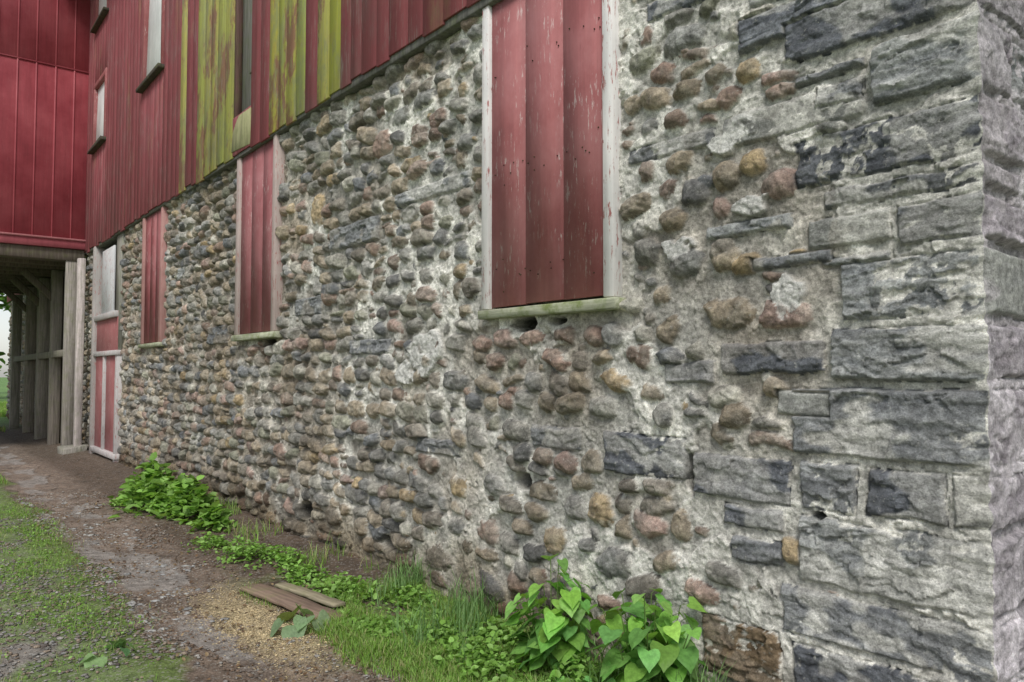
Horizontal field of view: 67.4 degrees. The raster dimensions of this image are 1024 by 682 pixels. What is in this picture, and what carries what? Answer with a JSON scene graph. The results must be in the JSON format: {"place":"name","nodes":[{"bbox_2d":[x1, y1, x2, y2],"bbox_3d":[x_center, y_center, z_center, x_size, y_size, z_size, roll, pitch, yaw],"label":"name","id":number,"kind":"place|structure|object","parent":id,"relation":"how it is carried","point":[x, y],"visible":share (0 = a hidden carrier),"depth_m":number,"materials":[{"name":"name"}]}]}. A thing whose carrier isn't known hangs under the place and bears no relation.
{"place":"outdoors","nodes":[
{"label":"outdoors","id":0,"kind":"place"},
{"bbox_2d":[0,470,9,484],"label":"distant grass","id":1,"kind":"structure","parent":0,"point":[1,480],"depth_m":11.21,"materials":[{"name":"green plant"}]},
{"bbox_2d":[0,294,10,376],"label":"sky","id":2,"kind":"structure","parent":0,"point":[4,315],"materials":[{"name":"white"}]},
{"bbox_2d":[0,446,405,681],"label":"gravel path","id":3,"kind":"structure","parent":0,"point":[25,478],"depth_m":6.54,"materials":[{"name":"grey gravel"}]},
{"bbox_2d":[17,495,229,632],"bbox_3d":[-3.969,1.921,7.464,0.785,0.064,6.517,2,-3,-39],"label":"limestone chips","id":4,"kind":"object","parent":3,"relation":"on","point":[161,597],"visible":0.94,"depth_m":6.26,"materials":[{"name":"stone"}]},
{"bbox_2d":[0,377,991,681],"bbox_3d":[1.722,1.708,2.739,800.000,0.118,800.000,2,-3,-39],"label":"ground","id":5,"kind":"structure","parent":0,"point":[70,473],"depth_m":5.95,"materials":[{"name":"soil"}]},
{"bbox_2d":[0,400,7,431],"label":"field grass","id":6,"kind":"structure","parent":5,"relation":"on","point":[3,409],"depth_m":29.95,"materials":[{"name":"green plant"}]},
{"bbox_2d":[0,293,10,376],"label":"tree line","id":7,"kind":"object","parent":5,"relation":"on","point":[3,300],"visible":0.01,"depth_m":46.17,"materials":[{"name":"green plant"}]},
{"bbox_2d":[0,0,89,454],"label":"red barn wing","id":8,"kind":"structure","parent":5,"relation":"on","point":[44,63],"depth_m":15.78,"materials":[{"name":"red wood"}]},
{"bbox_2d":[0,501,178,679],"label":"clover patch","id":9,"kind":"object","parent":5,"relation":"on","point":[74,628],"visible":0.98,"depth_m":5.82,"materials":[{"name":"green plant"}]},
{"bbox_2d":[77,639,136,667],"bbox_3d":[-2.243,1.770,4.322,0.234,0.121,0.380,0,-2,3],"label":"broadleaf plant","id":10,"kind":"object","parent":5,"relation":"on","point":[91,659],"visible":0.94,"depth_m":4.22,"materials":[{"name":"green plant"}]},
{"bbox_2d":[0,494,227,681],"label":"verge grass","id":11,"kind":"structure","parent":5,"relation":"on","point":[42,566],"depth_m":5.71,"materials":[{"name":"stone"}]},
{"bbox_2d":[105,452,237,533],"bbox_3d":[-4.068,1.704,8.899,1.191,0.753,3.264,2,-3,-39],"label":"broadleaf weed patch","id":12,"kind":"object","parent":5,"relation":"on","point":[156,491],"visible":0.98,"depth_m":8.63,"materials":[{"name":"green plant"}]},
{"bbox_2d":[27,494,408,681],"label":"dead leaves","id":13,"kind":"object","parent":5,"relation":"on","point":[238,624],"visible":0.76,"depth_m":5.63,"materials":[{"name":"brown plant"}]},
{"bbox_2d":[163,576,356,681],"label":"wood chips","id":14,"kind":"object","parent":5,"relation":"on","point":[264,621],"visible":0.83,"depth_m":4.92,"materials":[{"name":"wood"}]},
{"bbox_2d":[240,583,343,620],"bbox_3d":[-1.545,1.805,5.328,1.141,0.044,0.168,-2,-2,44],"label":"wooden plank","id":15,"kind":"object","parent":5,"relation":"on","point":[282,598],"visible":0.84,"depth_m":5.32,"materials":[{"name":"brown wood"}]},
{"bbox_2d":[205,489,390,587],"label":"wall base grass","id":16,"kind":"structure","parent":5,"relation":"on","point":[275,532],"depth_m":7.29,"materials":[{"name":"green plant"}]},
{"bbox_2d":[270,603,330,638],"bbox_3d":[-1.367,1.791,4.841,0.371,0.204,0.427,2,-3,-39],"label":"broadleaf plant","id":17,"kind":"object","parent":5,"relation":"on","point":[297,629],"visible":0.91,"depth_m":4.75,"materials":[{"name":"green plant"}]},
{"bbox_2d":[274,582,345,607],"bbox_3d":[-1.461,1.815,5.510,0.817,0.041,0.098,-2,-2,44],"label":"wooden plank","id":18,"kind":"object","parent":5,"relation":"on","point":[315,596],"visible":0.99,"depth_m":5.45,"materials":[{"name":"brown wood"}]},
{"bbox_2d":[180,531,620,681],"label":"weeds","id":19,"kind":"object","parent":5,"relation":"on","point":[280,558],"visible":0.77,"depth_m":4.74,"materials":[{"name":"green plant"}]},
{"bbox_2d":[228,552,619,681],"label":"grass","id":20,"kind":"structure","parent":5,"relation":"on","point":[425,661],"depth_m":4.38,"materials":[{"name":"green plant"}]},
{"bbox_2d":[6,0,1023,681],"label":"stone barn","id":21,"kind":"structure","parent":5,"relation":"on","point":[714,308],"depth_m":4.27,"materials":[{"name":"stone"}]},
{"bbox_2d":[87,67,106,154],"bbox_3d":[-8.093,-4.504,15.140,0.260,1.421,1.303,2,-3,-39],"label":"barn window","id":22,"kind":"structure","parent":21,"relation":"in","point":[100,87],"depth_m":15.24,"materials":[{"name":"red paint"}]},
{"bbox_2d":[90,0,108,33],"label":"barn window","id":23,"kind":"structure","parent":21,"relation":"in","point":[102,6],"depth_m":15.28,"materials":[{"name":"red paint"}]},
{"bbox_2d":[89,232,124,461],"bbox_3d":[-7.531,0.186,14.369,0.253,4.155,2.209,2,-3,-39],"label":"barn door","id":24,"kind":"structure","parent":21,"relation":"in","point":[107,340],"depth_m":14.28,"materials":[{"name":"white paint"}]},
{"bbox_2d":[136,0,164,93],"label":"barn window","id":25,"kind":"structure","parent":21,"relation":"in","point":[153,64],"depth_m":12.13,"materials":[{"name":"red paint"}]},
{"bbox_2d":[355,548,734,681],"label":"tall grass","id":26,"kind":"structure","parent":5,"relation":"on","point":[458,603],"depth_m":4.74,"materials":[{"name":"green plant"}]},
{"bbox_2d":[501,553,596,675],"bbox_3d":[0.206,1.466,4.123,0.539,0.619,0.498,2,-3,-39],"label":"broadleaf plant","id":27,"kind":"object","parent":5,"relation":"on","point":[553,636],"visible":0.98,"depth_m":4.01,"materials":[{"name":"green plant"}]},
{"bbox_2d":[549,663,591,681],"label":"broadleaf plant","id":28,"kind":"object","parent":5,"relation":"on","point":[586,678],"visible":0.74,"depth_m":3.87,"materials":[{"name":"green plant"}]},
{"bbox_2d":[582,588,708,681],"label":"broadleaf plant","id":29,"kind":"object","parent":5,"relation":"on","point":[667,644],"visible":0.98,"depth_m":3.56,"materials":[{"name":"green plant"}]}
]}

